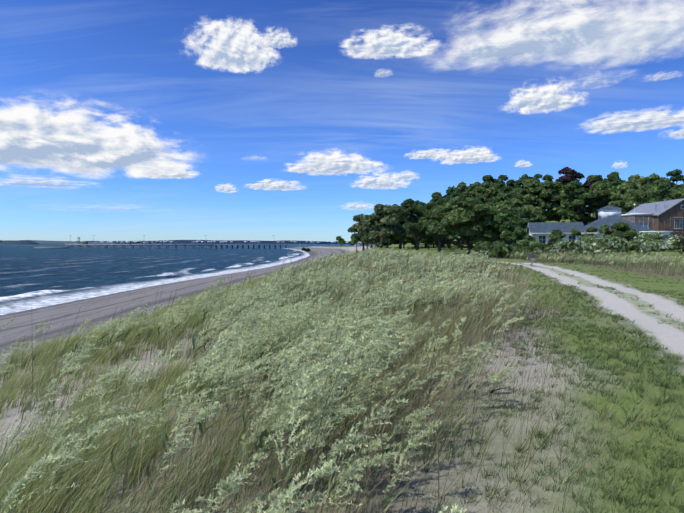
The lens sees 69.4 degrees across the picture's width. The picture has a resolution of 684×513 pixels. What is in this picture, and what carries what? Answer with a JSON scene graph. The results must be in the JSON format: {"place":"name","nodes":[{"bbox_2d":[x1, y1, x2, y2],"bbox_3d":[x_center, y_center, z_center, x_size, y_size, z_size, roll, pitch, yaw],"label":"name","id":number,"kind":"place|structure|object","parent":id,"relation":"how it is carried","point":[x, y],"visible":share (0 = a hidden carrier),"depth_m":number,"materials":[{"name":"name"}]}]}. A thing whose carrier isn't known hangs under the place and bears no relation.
{"place":"outdoors","nodes":[
{"label":"outdoors","id":0,"kind":"place"},
{"bbox_2d":[0,176,82,186],"bbox_3d":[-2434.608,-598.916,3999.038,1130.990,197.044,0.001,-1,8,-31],"label":"cloud","id":1,"kind":"structure","parent":0,"point":[39,182],"depth_m":3981.98,"materials":[{"name":"white"}]},
{"bbox_2d":[0,240,115,243],"bbox_3d":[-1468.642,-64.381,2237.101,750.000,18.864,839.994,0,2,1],"label":"distant shoreline","id":2,"kind":"structure","parent":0,"point":[32,242],"depth_m":1865.46,"materials":[{"name":"grey"}]},
{"bbox_2d":[0,100,192,177],"bbox_3d":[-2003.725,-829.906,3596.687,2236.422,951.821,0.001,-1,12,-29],"label":"cloud","id":3,"kind":"structure","parent":0,"point":[77,141],"depth_m":3633.20,"materials":[{"name":"white"}]},
{"bbox_2d":[147,165,197,178],"bbox_3d":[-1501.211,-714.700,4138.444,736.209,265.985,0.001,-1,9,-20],"label":"cloud","id":4,"kind":"structure","parent":0,"point":[184,174],"depth_m":4186.88,"materials":[{"name":"white"}]},
{"bbox_2d":[0,244,374,314],"bbox_3d":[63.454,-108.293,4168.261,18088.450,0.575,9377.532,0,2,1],"label":"sea water","id":5,"kind":"structure","parent":0,"point":[31,277],"depth_m":95.75,"materials":[{"name":"blue liquid"}]},
{"bbox_2d":[34,235,288,247],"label":"concrete pier","id":6,"kind":"structure","parent":5,"relation":"in","point":[84,243],"depth_m":422.21,"materials":[{"name":"paint"}]},
{"bbox_2d":[215,184,235,192],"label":"cloud","id":7,"kind":"structure","parent":0,"point":[227,188],"depth_m":8819.49,"materials":[{"name":"white"}]},
{"bbox_2d":[80,240,373,243],"bbox_3d":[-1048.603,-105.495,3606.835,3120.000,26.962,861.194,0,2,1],"label":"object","id":8,"kind":"structure","parent":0,"point":[217,242],"depth_m":3211.49,"materials":[{"name":"grey"}]},
{"bbox_2d":[187,20,277,72],"bbox_3d":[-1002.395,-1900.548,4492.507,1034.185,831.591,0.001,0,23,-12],"label":"cloud","id":9,"kind":"structure","parent":0,"point":[233,47],"depth_m":4492.39,"materials":[{"name":"white"}]},
{"bbox_2d":[247,179,302,190],"bbox_3d":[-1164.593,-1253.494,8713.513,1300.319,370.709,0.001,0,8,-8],"label":"cloud","id":10,"kind":"structure","parent":0,"point":[266,184],"depth_m":8710.62,"materials":[{"name":"white"}]},
{"bbox_2d":[263,28,295,47],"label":"cloud","id":11,"kind":"structure","parent":0,"point":[279,39],"depth_m":4765.40,"materials":[{"name":"white"}]},
{"bbox_2d":[287,150,383,174],"bbox_3d":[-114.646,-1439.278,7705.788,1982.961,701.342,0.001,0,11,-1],"label":"cloud","id":12,"kind":"structure","parent":0,"point":[337,162],"depth_m":7708.24,"materials":[{"name":"white"}]},
{"bbox_2d":[0,213,683,512],"bbox_3d":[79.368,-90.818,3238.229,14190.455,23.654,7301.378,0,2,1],"label":"terrain","id":13,"kind":"structure","parent":0,"point":[99,309],"depth_m":5.03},
{"bbox_2d":[0,247,517,512],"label":"beach grass","id":14,"kind":"structure","parent":13,"relation":"on","point":[47,356],"depth_m":4.87,"materials":[{"name":"green plant"}]},
{"bbox_2d":[0,246,683,512],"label":"mugwort plumes","id":15,"kind":"object","parent":13,"relation":"on","point":[248,337],"visible":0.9,"depth_m":4.38,"materials":[{"name":"green plant"}]},
{"bbox_2d":[354,242,422,248],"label":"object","id":16,"kind":"object","parent":13,"relation":"on","point":[358,243],"visible":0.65,"depth_m":287.61,"materials":[{"name":"paint"}]},
{"bbox_2d":[302,167,683,258],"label":"tree","id":17,"kind":"object","parent":13,"relation":"on","point":[510,213],"depth_m":131.84,"materials":[{"name":"green plant"}]},
{"bbox_2d":[527,254,536,266],"bbox_3d":[14.068,0.300,36.580,0.620,0.988,0.378,0,2,1],"label":"wayside sign","id":18,"kind":"object","parent":13,"relation":"on","point":[531,256],"visible":0.96,"depth_m":36.58,"materials":[{"name":"paint"}]},
{"bbox_2d":[526,205,672,248],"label":"house","id":19,"kind":"structure","parent":13,"relation":"on","point":[609,215],"depth_m":85.23,"materials":[{"name":"paint"}]},
{"bbox_2d":[621,198,683,236],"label":"brown building","id":20,"kind":"structure","parent":13,"relation":"on","point":[653,216],"depth_m":99.07,"materials":[{"name":"brown wood"}]},
{"bbox_2d":[0,0,683,240],"label":"sky","id":21,"kind":"structure","parent":0,"point":[132,59],"materials":[{"name":"blue"}]},
{"bbox_2d":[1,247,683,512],"bbox_3d":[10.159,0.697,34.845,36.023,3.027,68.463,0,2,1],"label":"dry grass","id":22,"kind":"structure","parent":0,"point":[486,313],"depth_m":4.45,"materials":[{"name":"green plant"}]},
{"bbox_2d":[317,241,374,243],"bbox_3d":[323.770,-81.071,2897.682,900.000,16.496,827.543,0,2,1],"label":"shore","id":23,"kind":"structure","parent":0,"point":[335,242],"depth_m":2519.61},
{"bbox_2d":[346,203,371,208],"bbox_3d":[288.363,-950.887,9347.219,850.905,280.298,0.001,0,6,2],"label":"cloud","id":24,"kind":"structure","parent":0,"point":[354,206],"depth_m":9347.33,"materials":[{"name":"white"}]},
{"bbox_2d":[352,167,409,188],"bbox_3d":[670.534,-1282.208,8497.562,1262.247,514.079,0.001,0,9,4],"label":"cloud","id":25,"kind":"structure","parent":0,"point":[383,181],"depth_m":8497.80,"materials":[{"name":"white"}]},
{"bbox_2d":[376,71,388,76],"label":"cloud","id":26,"kind":"structure","parent":0,"point":[382,74],"depth_m":5387.45,"materials":[{"name":"white"}]},
{"bbox_2d":[341,26,437,58],"bbox_3d":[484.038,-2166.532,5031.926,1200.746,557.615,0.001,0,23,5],"label":"cloud","id":27,"kind":"structure","parent":0,"point":[387,42],"depth_m":5036.13,"materials":[{"name":"white"}]},
{"bbox_2d":[392,171,417,180],"bbox_3d":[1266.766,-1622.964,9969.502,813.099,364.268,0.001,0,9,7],"label":"cloud","id":28,"kind":"structure","parent":0,"point":[406,175],"depth_m":9965.54,"materials":[{"name":"white"}]},
{"bbox_2d":[406,149,446,158],"bbox_3d":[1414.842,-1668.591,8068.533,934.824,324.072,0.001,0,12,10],"label":"cloud","id":29,"kind":"structure","parent":0,"point":[429,154],"depth_m":8073.20,"materials":[{"name":"white"}]},
{"bbox_2d":[434,147,497,164],"bbox_3d":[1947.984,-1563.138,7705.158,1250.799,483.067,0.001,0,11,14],"label":"cloud","id":30,"kind":"structure","parent":0,"point":[474,155],"depth_m":7700.83,"materials":[{"name":"white"}]},
{"bbox_2d":[515,161,531,166],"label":"cloud","id":31,"kind":"structure","parent":0,"point":[523,163],"depth_m":8932.08,"materials":[{"name":"white"}]},
{"bbox_2d":[380,262,683,512],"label":"short grass","id":32,"kind":"structure","parent":0,"point":[607,336],"depth_m":5.17,"materials":[{"name":"green plant"}]},
{"bbox_2d":[504,83,583,113],"bbox_3d":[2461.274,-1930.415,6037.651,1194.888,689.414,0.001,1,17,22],"label":"cloud","id":33,"kind":"structure","parent":0,"point":[547,98],"depth_m":6040.36,"materials":[{"name":"white"}]},
{"bbox_2d":[438,0,678,67],"bbox_3d":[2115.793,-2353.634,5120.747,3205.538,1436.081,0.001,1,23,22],"label":"cloud","id":34,"kind":"structure","parent":0,"point":[551,29],"depth_m":5102.83,"materials":[{"name":"white"}]},
{"bbox_2d":[452,258,683,367],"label":"dirt path","id":35,"kind":"structure","parent":0,"point":[671,335],"depth_m":13.69,"materials":[{"name":"grey gravel"}]},
{"bbox_2d":[561,63,598,88],"bbox_3d":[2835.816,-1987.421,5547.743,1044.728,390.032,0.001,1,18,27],"label":"cloud","id":36,"kind":"structure","parent":0,"point":[592,82],"depth_m":5576.15,"materials":[{"name":"white"}]},
{"bbox_2d":[540,0,683,70],"bbox_3d":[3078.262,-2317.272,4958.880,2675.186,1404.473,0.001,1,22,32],"label":"cloud","id":37,"kind":"structure","parent":0,"point":[654,43],"depth_m":4981.23,"materials":[{"name":"white"}]},
{"bbox_2d":[613,163,626,167],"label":"cloud","id":38,"kind":"structure","parent":0,"point":[618,165],"depth_m":8539.50,"materials":[{"name":"white"}]},
{"bbox_2d":[583,110,683,132],"bbox_3d":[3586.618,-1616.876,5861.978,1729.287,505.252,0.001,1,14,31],"label":"cloud","id":39,"kind":"structure","parent":0,"point":[642,121],"depth_m":5904.62,"materials":[{"name":"white"}]},
{"bbox_2d":[653,74,673,79],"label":"cloud","id":40,"kind":"structure","parent":0,"point":[658,77],"depth_m":6083.51,"materials":[{"name":"white"}]},
{"bbox_2d":[670,127,683,137],"bbox_3d":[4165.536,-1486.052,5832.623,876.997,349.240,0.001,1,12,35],"label":"cloud","id":41,"kind":"structure","parent":0,"point":[679,134],"depth_m":5929.10,"materials":[{"name":"white"}]}
]}

